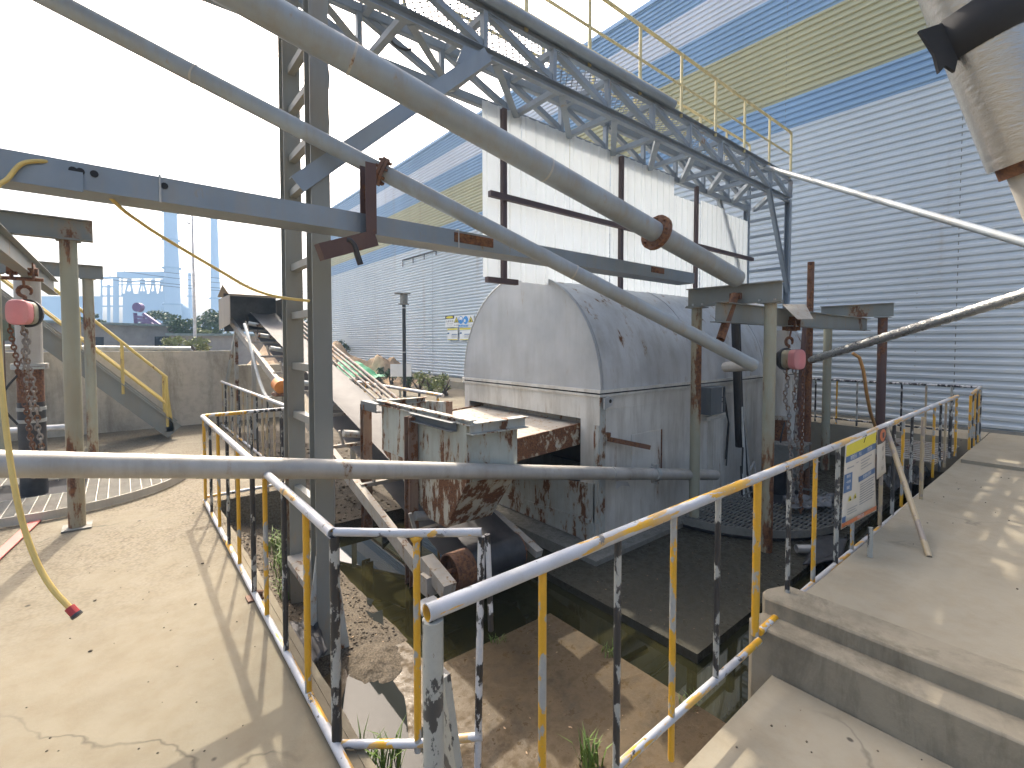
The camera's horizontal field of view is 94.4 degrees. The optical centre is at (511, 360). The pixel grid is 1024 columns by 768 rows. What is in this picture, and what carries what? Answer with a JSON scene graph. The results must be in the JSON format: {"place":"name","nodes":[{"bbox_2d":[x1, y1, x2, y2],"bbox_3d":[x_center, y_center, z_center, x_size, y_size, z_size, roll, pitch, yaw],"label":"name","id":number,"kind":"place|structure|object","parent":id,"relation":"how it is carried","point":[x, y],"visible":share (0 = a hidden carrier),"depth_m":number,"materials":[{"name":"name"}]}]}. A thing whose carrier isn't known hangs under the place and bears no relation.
{"place":"outdoors","nodes":[
{"label":"outdoors","id":0,"kind":"place"},
{"bbox_2d":[5,320,172,351],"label":"building","id":1,"kind":"structure","parent":0,"point":[134,334],"depth_m":24.93,"materials":[{"name":"grey paint"}]},
{"bbox_2d":[95,337,103,345],"bbox_3d":[-20.733,-0.838,23.757,0.012,0.678,0.481,1,2,24],"label":"window","id":2,"kind":"structure","parent":1,"relation":"in","point":[99,341],"depth_m":23.80,"materials":[{"name":"grey glass"}]},
{"bbox_2d":[132,303,160,323],"bbox_3d":[-23.038,-2.856,30.023,1.882,1.594,0.330,0,2,-1],"label":"head frame","id":3,"kind":"object","parent":1,"relation":"on","point":[138,307],"visible":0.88,"depth_m":29.90,"materials":[{"name":"purple paint"}]},
{"bbox_2d":[155,337,168,345],"bbox_3d":[-19.525,-0.908,26.499,0.012,0.866,0.837,1,2,24],"label":"window","id":4,"kind":"structure","parent":1,"relation":"in","point":[158,340],"depth_m":26.34,"materials":[{"name":"grey glass"}]},
{"bbox_2d":[103,275,215,287],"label":"power line","id":5,"kind":"object","parent":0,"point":[160,282],"visible":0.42,"depth_m":46.00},
{"bbox_2d":[103,278,219,290],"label":"power line","id":6,"kind":"object","parent":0,"point":[161,285],"visible":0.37,"depth_m":46.00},
{"bbox_2d":[81,259,277,282],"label":"power line","id":7,"kind":"object","parent":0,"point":[176,273],"visible":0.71,"depth_m":46.00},
{"bbox_2d":[104,268,273,286],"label":"power line","id":8,"kind":"object","parent":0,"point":[187,279],"visible":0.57,"depth_m":46.00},
{"bbox_2d":[186,273,192,328],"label":"chimney","id":9,"kind":"object","parent":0,"point":[189,295],"visible":0.48,"depth_m":298.64,"materials":[{"name":"concrete"}]},
{"bbox_2d":[213,501,376,767],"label":"pit lip","id":10,"kind":"object","parent":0,"point":[347,728],"visible":0.24,"depth_m":2.65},
{"bbox_2d":[230,521,406,676],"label":"pit bank","id":11,"kind":"structure","parent":0,"point":[399,637],"depth_m":3.97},
{"bbox_2d":[268,526,281,552],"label":"weeds","id":12,"kind":"object","parent":11,"relation":"on","point":[276,544],"visible":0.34,"depth_m":5.03,"materials":[{"name":"green plant"}]},
{"bbox_2d":[271,556,281,583],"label":"weeds","id":13,"kind":"object","parent":11,"relation":"on","point":[278,570],"visible":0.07,"depth_m":4.41,"materials":[{"name":"green plant"}]},
{"bbox_2d":[263,576,302,599],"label":"weeds","id":14,"kind":"object","parent":11,"relation":"on","point":[279,593],"visible":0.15,"depth_m":4.08,"materials":[{"name":"green plant"}]},
{"bbox_2d":[270,544,310,568],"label":"weeds","id":15,"kind":"object","parent":11,"relation":"on","point":[278,558],"visible":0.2,"depth_m":4.64,"materials":[{"name":"green plant"}]},
{"bbox_2d":[289,619,327,662],"bbox_3d":[-1.366,1.901,3.241,0.180,0.052,0.581,-2,3,-37],"label":"rock","id":16,"kind":"object","parent":11,"relation":"on","point":[319,649],"visible":0.6,"depth_m":3.23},
{"bbox_2d":[231,440,404,675],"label":"gravel stones","id":17,"kind":"object","parent":11,"relation":"on","point":[358,600],"visible":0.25,"depth_m":4.29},
{"bbox_2d":[201,0,797,656],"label":"truss bridge","id":18,"kind":"structure","parent":11,"relation":"on","point":[523,204],"depth_m":5.18,"materials":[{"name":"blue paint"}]},
{"bbox_2d":[32,0,758,371],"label":"slanting pipe","id":19,"kind":"object","parent":18,"relation":"attached to","point":[138,44],"visible":0.9,"depth_m":3.28,"materials":[{"name":"grey metal"}]},
{"bbox_2d":[212,0,744,286],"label":"pipe","id":20,"kind":"object","parent":18,"relation":"attached to","point":[288,22],"visible":1,"depth_m":3.38,"materials":[{"name":"grey metal"}]},
{"bbox_2d":[757,164,1023,247],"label":"thin pipe","id":21,"kind":"object","parent":18,"relation":"attached to","point":[981,230],"visible":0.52,"depth_m":5.24,"materials":[{"name":"grey metal"}]},
{"bbox_2d":[0,0,649,333],"label":"sky","id":22,"kind":"structure","parent":0,"point":[68,91],"materials":[{"name":"white"}]},
{"bbox_2d":[0,148,693,284],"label":"galvanised beam","id":23,"kind":"structure","parent":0,"point":[366,227],"depth_m":2.83,"materials":[{"name":"metal"}]},
{"bbox_2d":[0,159,309,619],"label":"air hose","id":24,"kind":"object","parent":23,"relation":"hanging from","point":[73,611],"visible":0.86,"depth_m":1.70,"materials":[{"name":"yellow plastic"}]},
{"bbox_2d":[0,385,943,767],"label":"ground","id":25,"kind":"structure","parent":0,"point":[104,703],"depth_m":2.83,"materials":[{"name":"concrete"}]},
{"bbox_2d":[2,319,14,399],"bbox_3d":[-9.073,0.348,8.432,0.500,2.316,0.400,0,2,0],"label":"cabinet","id":26,"kind":"object","parent":25,"relation":"on","point":[6,334],"visible":0.13,"depth_m":8.31,"materials":[{"name":"green paint"}]},
{"bbox_2d":[0,520,40,558],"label":"red plank","id":27,"kind":"object","parent":25,"relation":"on","point":[10,544],"visible":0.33,"depth_m":4.28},
{"bbox_2d":[10,424,64,433],"bbox_3d":[-8.058,1.150,7.918,0.883,0.111,0.100,-2,3,-39],"label":"white pipe","id":28,"kind":"object","parent":25,"relation":"on","point":[49,428],"depth_m":8.06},
{"bbox_2d":[0,478,87,501],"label":"tank opening","id":29,"kind":"object","parent":25,"relation":"on","point":[57,486],"visible":0.04,"depth_m":5.81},
{"bbox_2d":[5,280,48,496],"bbox_3d":[-5.707,0.331,5.577,0.387,2.550,0.319,-2,3,-39],"label":"pump pipe","id":30,"kind":"object","parent":29,"relation":"on","point":[29,487],"visible":0.57,"depth_m":5.53,"materials":[{"name":"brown metal"}]},
{"bbox_2d":[0,453,183,527],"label":"tank grating","id":31,"kind":"object","parent":29,"relation":"on","point":[102,492],"visible":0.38,"depth_m":5.30,"materials":[{"name":"metal"}]},
{"bbox_2d":[0,209,102,532],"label":"hoist frame","id":32,"kind":"object","parent":25,"relation":"on","point":[68,234],"visible":0.77,"depth_m":4.58,"materials":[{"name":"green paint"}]},
{"bbox_2d":[1,263,44,478],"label":"chain hoist","id":33,"kind":"object","parent":32,"relation":"hanging from","point":[24,312],"visible":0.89,"depth_m":5.10,"materials":[{"name":"red metal"}]},
{"bbox_2d":[1,275,180,437],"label":"steel stair","id":34,"kind":"object","parent":25,"relation":"on","point":[114,386],"visible":0.66,"depth_m":8.53,"materials":[{"name":"metal"}]},
{"bbox_2d":[42,272,191,327],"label":"power plant","id":35,"kind":"object","parent":25,"relation":"on","point":[152,300],"visible":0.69,"depth_m":260.00,"materials":[{"name":"blue metal"}]},
{"bbox_2d":[5,345,282,440],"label":"concrete wall","id":36,"kind":"structure","parent":25,"relation":"on","point":[195,378],"depth_m":10.18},
{"bbox_2d":[133,310,172,323],"bbox_3d":[-28.156,-1.784,37.863,3.222,4.534,2.413,-2,3,-39],"label":"bush","id":37,"kind":"object","parent":25,"relation":"on","point":[164,317],"visible":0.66,"depth_m":37.58,"materials":[{"name":"green plant"}]},
{"bbox_2d":[161,211,182,318],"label":"chimney","id":38,"kind":"object","parent":25,"relation":"on","point":[172,304],"visible":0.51,"depth_m":236.47,"materials":[{"name":"concrete"}]},
{"bbox_2d":[159,336,187,346],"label":"bush","id":39,"kind":"object","parent":25,"relation":"on","point":[174,341],"visible":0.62,"depth_m":18.86,"materials":[{"name":"green plant"}]},
{"bbox_2d":[166,314,201,332],"bbox_3d":[-18.704,-0.885,27.088,1.719,3.491,1.426,-2,3,-39],"label":"bush","id":40,"kind":"object","parent":25,"relation":"on","point":[179,324],"visible":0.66,"depth_m":26.77,"materials":[{"name":"green plant"}]},
{"bbox_2d":[186,216,196,347],"bbox_3d":[-15.469,-3.054,22.933,0.338,8.104,0.162,0,2,-3],"label":"lamp pole","id":41,"kind":"object","parent":25,"relation":"on","point":[194,298],"visible":0.74,"depth_m":22.89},
{"bbox_2d":[182,336,211,350],"bbox_3d":[-12.581,0.082,18.993,1.016,2.129,0.738,-2,3,-39],"label":"bush","id":42,"kind":"object","parent":25,"relation":"on","point":[200,344],"visible":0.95,"depth_m":18.92,"materials":[{"name":"green plant"}]},
{"bbox_2d":[197,328,211,332],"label":"bush","id":43,"kind":"object","parent":25,"relation":"on","point":[205,330],"visible":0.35,"depth_m":24.90,"materials":[{"name":"green plant"}]},
{"bbox_2d":[189,309,230,333],"bbox_3d":[-18.890,-1.262,29.921,2.684,4.051,2.679,1,2,14],"label":"bush","id":44,"kind":"object","parent":25,"relation":"on","point":[211,320],"visible":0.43,"depth_m":29.54,"materials":[{"name":"green plant"}]},
{"bbox_2d":[165,333,263,364],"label":"building","id":45,"kind":"structure","parent":25,"relation":"on","point":[221,342],"depth_m":24.65,"materials":[{"name":"grey paint"}]},
{"bbox_2d":[209,218,221,329],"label":"chimney","id":46,"kind":"object","parent":25,"relation":"on","point":[214,256],"visible":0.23,"depth_m":277.10,"materials":[{"name":"concrete"}]},
{"bbox_2d":[202,407,284,497],"bbox_3d":[-3.135,1.097,5.661,0.930,1.012,0.044,-2,3,-39],"label":"railing","id":47,"kind":"object","parent":25,"relation":"on","point":[233,413],"visible":0.57,"depth_m":5.66,"materials":[{"name":"metal"}]},
{"bbox_2d":[220,381,283,457],"bbox_3d":[-4.523,1.014,8.137,0.052,1.006,5.550,-2,3,-39],"label":"railing","id":48,"kind":"object","parent":25,"relation":"on","point":[262,397],"visible":0.72,"depth_m":8.17,"materials":[{"name":"metal"}]},
{"bbox_2d":[247,345,278,364],"bbox_3d":[-9.663,-0.045,19.908,5.200,2.434,6.000,-2,3,-39],"label":"sand heap","id":49,"kind":"object","parent":25,"relation":"on","point":[263,351],"visible":0.01,"depth_m":18.93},
{"bbox_2d":[200,415,353,767],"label":"railing","id":50,"kind":"object","parent":25,"relation":"on","point":[332,732],"visible":0.9,"depth_m":2.60,"materials":[{"name":"metal"}]},
{"bbox_2d":[0,450,719,488],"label":"level pipe","id":51,"kind":"object","parent":50,"relation":"on","point":[45,464],"visible":1,"depth_m":3.04,"materials":[{"name":"metal"}]},
{"bbox_2d":[226,424,404,537],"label":"gravel ramp","id":52,"kind":"structure","parent":25,"relation":"on","point":[394,513],"depth_m":6.82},
{"bbox_2d":[217,285,542,597],"bbox_3d":[-3.375,0.179,8.019,1.521,3.638,10.149,-2,3,-39],"label":"belt conveyor","id":53,"kind":"object","parent":52,"relation":"on","point":[242,309],"visible":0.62,"depth_m":6.30,"materials":[{"name":"grey metal"}]},
{"bbox_2d":[338,340,350,352],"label":"bush","id":54,"kind":"object","parent":25,"relation":"on","point":[346,346],"visible":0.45,"depth_m":30.30,"materials":[{"name":"green plant"}]},
{"bbox_2d":[332,341,366,364],"bbox_3d":[-9.911,-0.076,26.186,6.000,2.050,9.200,-2,3,-39],"label":"sand heap","id":55,"kind":"object","parent":25,"relation":"on","point":[338,345],"visible":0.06,"depth_m":25.85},
{"bbox_2d":[355,354,420,386],"bbox_3d":[-6.054,0.418,21.993,3.800,1.424,5.200,-2,3,-39],"label":"sand heap","id":56,"kind":"object","parent":25,"relation":"on","point":[375,362],"visible":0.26,"depth_m":21.23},
{"bbox_2d":[337,359,384,377],"bbox_3d":[-7.130,0.305,20.620,2.200,0.852,3.200,-2,3,-39],"label":"green netting","id":57,"kind":"object","parent":56,"relation":"on","point":[371,372],"visible":0.38,"depth_m":20.00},
{"bbox_2d":[382,368,396,384],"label":"weed clump","id":58,"kind":"object","parent":25,"relation":"on","point":[387,374],"visible":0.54,"depth_m":19.95,"materials":[{"name":"green plant"}]},
{"bbox_2d":[390,293,410,396],"bbox_3d":[-3.869,-0.529,16.413,0.739,3.512,1.195,0,2,-12],"label":"lamp post","id":59,"kind":"object","parent":25,"relation":"on","point":[403,370],"visible":1,"depth_m":16.03,"materials":[{"name":"black metal"}]},
{"bbox_2d":[357,380,443,406],"bbox_3d":[-2.364,0.973,8.944,0.060,1.030,4.050,-2,3,-39],"label":"railing","id":60,"kind":"object","parent":25,"relation":"on","point":[419,392],"visible":0.26,"depth_m":8.18,"materials":[{"name":"metal"}]},
{"bbox_2d":[400,370,416,388],"bbox_3d":[-4.161,0.744,18.887,0.665,0.856,0.616,-2,3,-39],"label":"weed clump","id":61,"kind":"object","parent":25,"relation":"on","point":[408,381],"visible":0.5,"depth_m":18.88,"materials":[{"name":"green plant"}]},
{"bbox_2d":[332,527,493,767],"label":"railing","id":62,"kind":"object","parent":25,"relation":"on","point":[415,536],"visible":0.91,"depth_m":2.06,"materials":[{"name":"metal"}]},
{"bbox_2d":[412,370,430,390],"bbox_3d":[-3.361,0.786,17.887,0.730,0.853,0.684,1,2,21],"label":"weed clump","id":63,"kind":"object","parent":25,"relation":"on","point":[422,377],"visible":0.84,"depth_m":17.80,"materials":[{"name":"green plant"}]},
{"bbox_2d":[422,370,440,391],"bbox_3d":[-2.892,0.796,17.170,0.726,0.892,0.749,-2,3,-39],"label":"weed clump","id":64,"kind":"object","parent":25,"relation":"on","point":[430,387],"visible":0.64,"depth_m":17.01,"materials":[{"name":"green plant"}]},
{"bbox_2d":[432,373,450,395],"bbox_3d":[-2.393,0.829,16.463,0.593,0.852,0.803,1,2,33],"label":"weed clump","id":65,"kind":"object","parent":25,"relation":"on","point":[443,389],"visible":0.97,"depth_m":16.40,"materials":[{"name":"green plant"}]},
{"bbox_2d":[331,0,1023,435],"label":"industrial shed","id":66,"kind":"structure","parent":25,"relation":"on","point":[855,94],"depth_m":9.83,"materials":[{"name":"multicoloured metal"}]},
{"bbox_2d":[445,315,453,326],"bbox_3d":[-2.800,-1.756,21.332,0.022,0.520,0.760,-2,3,-39],"label":"notice board","id":67,"kind":"object","parent":66,"relation":"attached to","point":[449,321],"visible":1,"depth_m":21.34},
{"bbox_2d":[447,328,457,339],"bbox_3d":[-2.655,-1.177,21.179,0.019,0.520,0.860,-2,3,-39],"label":"notice board","id":68,"kind":"object","parent":66,"relation":"attached to","point":[452,333],"visible":1,"depth_m":21.17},
{"bbox_2d":[458,315,463,326],"bbox_3d":[-2.222,-1.706,20.629,0.025,0.520,0.420,-2,3,-39],"label":"notice board","id":69,"kind":"object","parent":66,"relation":"attached to","point":[460,321],"visible":1,"depth_m":20.63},
{"bbox_2d":[460,328,470,339],"bbox_3d":[-2.012,-1.141,20.399,0.019,0.520,0.860,-2,3,-39],"label":"notice board","id":70,"kind":"object","parent":66,"relation":"attached to","point":[464,333],"visible":0.74,"depth_m":20.43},
{"bbox_2d":[463,315,467,326],"bbox_3d":[-1.984,-1.682,20.343,0.022,0.520,0.420,-2,3,-39],"label":"notice board","id":71,"kind":"object","parent":66,"relation":"attached to","point":[465,320],"visible":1,"depth_m":20.34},
{"bbox_2d":[468,315,473,326],"bbox_3d":[-1.740,-1.666,20.046,0.025,0.520,0.400,-2,3,-39],"label":"notice board","id":72,"kind":"object","parent":66,"relation":"attached to","point":[470,320],"visible":0.77,"depth_m":20.05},
{"bbox_2d":[883,465,930,490],"bbox_3d":[6.553,1.829,7.837,0.510,0.249,2.762,2,3,45],"label":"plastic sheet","id":73,"kind":"object","parent":25,"relation":"on","point":[915,477],"visible":0.34,"depth_m":7.57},
{"bbox_2d":[875,438,958,468],"bbox_3d":[7.023,1.491,8.146,4.129,0.607,1.055,-2,3,-39],"label":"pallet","id":74,"kind":"object","parent":73,"relation":"on","point":[927,452],"visible":0.33,"depth_m":7.25,"materials":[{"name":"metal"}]},
{"bbox_2d":[806,443,1023,670],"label":"platform","id":75,"kind":"structure","parent":25,"relation":"on","point":[960,586],"depth_m":3.29,"materials":[{"name":"concrete"}]},
{"bbox_2d":[422,395,959,767],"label":"railing","id":76,"kind":"object","parent":75,"relation":"on","point":[441,745],"visible":0.89,"depth_m":2.13,"materials":[{"name":"metal"}]},
{"bbox_2d":[841,430,876,528],"bbox_3d":[2.826,0.956,3.816,0.934,0.730,0.038,-2,3,-40],"label":"warning sign","id":77,"kind":"object","parent":76,"relation":"attached to","point":[859,498],"visible":1,"depth_m":3.78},
{"bbox_2d":[877,427,886,478],"bbox_3d":[3.274,0.814,4.194,0.324,0.436,0.017,-2,3,-41],"label":"warning sign","id":78,"kind":"object","parent":76,"relation":"attached to","point":[881,463],"visible":1,"depth_m":4.16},
{"bbox_2d":[323,613,725,767],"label":"pit slab","id":79,"kind":"structure","parent":0,"point":[579,683],"depth_m":3.03,"materials":[{"name":"concrete"}]},
{"bbox_2d":[344,642,401,683],"bbox_3d":[-1.004,2.178,3.410,0.590,0.097,0.820,-2,3,-39],"label":"dirt deposit","id":80,"kind":"object","parent":79,"relation":"on","point":[367,662],"visible":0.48,"depth_m":3.37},
{"bbox_2d":[357,711,407,767],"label":"grass tuft","id":81,"kind":"object","parent":79,"relation":"on","point":[382,758],"visible":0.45,"depth_m":2.56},
{"bbox_2d":[342,598,444,767],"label":"puddle","id":82,"kind":"object","parent":79,"relation":"on","point":[381,705],"visible":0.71,"depth_m":2.96,"materials":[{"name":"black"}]},
{"bbox_2d":[560,722,612,767],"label":"grass tuft","id":83,"kind":"object","parent":79,"relation":"on","point":[591,760],"visible":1,"depth_m":2.58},
{"bbox_2d":[601,636,612,657],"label":"weeds","id":84,"kind":"object","parent":79,"relation":"on","point":[608,649],"visible":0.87,"depth_m":3.53,"materials":[{"name":"green plant"}]},
{"bbox_2d":[340,485,927,722],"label":"pit water","id":85,"kind":"structure","parent":0,"point":[373,568],"depth_m":4.10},
{"bbox_2d":[420,595,437,616],"bbox_3d":[-0.733,2.127,4.121,0.211,0.040,0.189,-2,3,-39],"label":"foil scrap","id":86,"kind":"object","parent":85,"relation":"on","point":[426,600],"visible":0.29,"depth_m":4.16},
{"bbox_2d":[360,397,527,587],"bbox_3d":[-1.012,1.403,5.383,0.980,1.920,3.094,-2,3,-39],"label":"feed hopper","id":87,"kind":"object","parent":85,"relation":"in","point":[421,429],"visible":0.82,"depth_m":4.41,"materials":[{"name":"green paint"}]},
{"bbox_2d":[496,460,819,566],"bbox_3d":[2.437,2.042,8.157,6.560,0.150,3.030,-2,3,-39],"label":"machine pad","id":88,"kind":"object","parent":85,"relation":"in","point":[552,539],"visible":0.07,"depth_m":5.60,"materials":[{"name":"grey concrete"}]},
{"bbox_2d":[453,279,814,539],"bbox_3d":[2.175,0.401,7.793,7.567,3.155,2.930,-2,3,-39],"label":"machine housing","id":89,"kind":"object","parent":88,"relation":"on","point":[582,375],"visible":0.66,"depth_m":5.97,"materials":[{"name":"silver metal"}]},
{"bbox_2d":[547,464,904,663],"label":"pit slab","id":90,"kind":"structure","parent":85,"relation":"in","point":[643,594],"depth_m":4.64,"materials":[{"name":"concrete"}]},
{"bbox_2d":[269,540,777,753],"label":"litter flakes","id":91,"kind":"object","parent":90,"relation":"on","point":[556,652],"visible":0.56,"depth_m":3.82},
{"bbox_2d":[683,487,840,540],"bbox_3d":[3.574,2.063,6.353,2.720,0.027,1.360,-2,3,-39],"label":"tank opening","id":92,"kind":"object","parent":90,"relation":"on","point":[778,499],"visible":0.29,"depth_m":6.03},
{"bbox_2d":[683,480,841,537],"bbox_3d":[3.627,1.972,6.285,2.841,0.090,1.326,-2,3,-39],"label":"tank grating","id":93,"kind":"object","parent":92,"relation":"on","point":[740,530],"visible":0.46,"depth_m":5.83,"materials":[{"name":"grey metal"}]},
{"bbox_2d":[731,324,756,500],"bbox_3d":[3.407,0.703,6.924,0.568,2.600,0.238,-2,3,-39],"label":"cable mast","id":94,"kind":"object","parent":93,"relation":"on","point":[741,442],"visible":0.73,"depth_m":6.88,"materials":[{"name":"black metal"}]},
{"bbox_2d":[782,493,834,509],"bbox_3d":[3.886,1.828,6.151,0.950,0.115,0.412,0,2,-5],"label":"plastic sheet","id":95,"kind":"object","parent":93,"relation":"on","point":[826,500],"visible":0.74,"depth_m":6.10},
{"bbox_2d":[774,330,790,494],"bbox_3d":[4.025,0.800,7.177,0.387,2.500,0.319,-2,3,-39],"label":"pump pipe","id":96,"kind":"object","parent":92,"relation":"on","point":[780,479],"visible":0.35,"depth_m":7.09,"materials":[{"name":"grey metal"}]},
{"bbox_2d":[774,439,811,472],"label":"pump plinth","id":97,"kind":"structure","parent":96,"relation":"attached to","point":[781,452],"depth_m":6.86,"materials":[{"name":"grey concrete"}]},
{"bbox_2d":[794,328,805,439],"bbox_3d":[4.526,0.291,7.400,0.099,1.913,0.701,2,3,40],"label":"rusty pole","id":98,"kind":"object","parent":97,"relation":"on","point":[803,347],"visible":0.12,"depth_m":7.34,"materials":[{"name":"brown metal"}]},
{"bbox_2d":[803,262,814,494],"bbox_3d":[4.402,0.277,7.038,0.090,3.454,0.086,-2,3,-39],"label":"rusty pole","id":99,"kind":"object","parent":92,"relation":"on","point":[808,365],"visible":0.81,"depth_m":7.00,"materials":[{"name":"brown metal"}]},
{"bbox_2d":[808,288,1023,362],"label":"foil pipe","id":100,"kind":"object","parent":99,"relation":"attached to","point":[1009,298],"visible":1,"depth_m":5.07,"materials":[{"name":"silver metal"}]},
{"bbox_2d":[851,352,876,434],"bbox_3d":[5.195,0.609,6.839,1.597,1.481,0.134,-2,3,-39],"label":"orange hose","id":101,"kind":"object","parent":100,"relation":"hanging from","point":[861,364],"visible":0.76,"depth_m":6.46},
{"bbox_2d":[685,280,894,552],"bbox_3d":[4.196,0.571,6.866,5.420,2.980,1.119,-2,3,-39],"label":"hoist frame","id":102,"kind":"object","parent":90,"relation":"on","point":[732,305],"visible":0.89,"depth_m":5.80,"materials":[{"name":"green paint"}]},
{"bbox_2d":[776,316,805,513],"bbox_3d":[3.715,0.673,6.212,0.299,2.499,0.686,0,2,3],"label":"chain hoist","id":103,"kind":"object","parent":102,"relation":"hanging from","point":[788,358],"visible":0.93,"depth_m":6.21,"materials":[{"name":"red metal"}]},
{"bbox_2d":[794,544,810,552],"bbox_3d":[3.196,2.060,5.183,0.170,0.090,0.090,0,2,1],"label":"pipe offcut","id":104,"kind":"object","parent":90,"relation":"on","point":[800,548],"visible":0.73,"depth_m":5.15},
{"bbox_2d":[803,535,846,564],"bbox_3d":[3.389,2.056,5.106,0.285,0.060,1.061,2,3,40],"label":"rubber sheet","id":105,"kind":"object","parent":90,"relation":"on","point":[824,548],"visible":0.73,"depth_m":5.13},
{"bbox_2d":[412,374,1023,471],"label":"walkway","id":106,"kind":"structure","parent":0,"point":[1002,451],"depth_m":7.78,"materials":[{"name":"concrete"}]},
{"bbox_2d":[811,378,981,449],"bbox_3d":[5.987,0.803,8.350,1.121,0.861,3.182,-2,3,-39],"label":"railing","id":107,"kind":"object","parent":106,"relation":"on","point":[974,417],"visible":0.88,"depth_m":7.75,"materials":[{"name":"metal"}]},
{"bbox_2d":[684,675,952,767],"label":"ground","id":108,"kind":"structure","parent":0,"point":[834,737],"depth_m":2.27,"materials":[{"name":"concrete"}]},
{"bbox_2d":[5,477,1017,759],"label":"pebbles","id":109,"kind":"object","parent":108,"relation":"on","point":[237,621],"visible":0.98,"depth_m":2.77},
{"bbox_2d":[748,586,1023,767],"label":"concrete steps","id":110,"kind":"structure","parent":108,"relation":"on","point":[950,705],"depth_m":2.38,"materials":[{"name":"concrete"}]},
{"bbox_2d":[917,0,1023,221],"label":"insulated duct","id":111,"kind":"object","parent":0,"point":[975,48],"visible":1,"depth_m":1.95,"materials":[{"name":"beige metal"}]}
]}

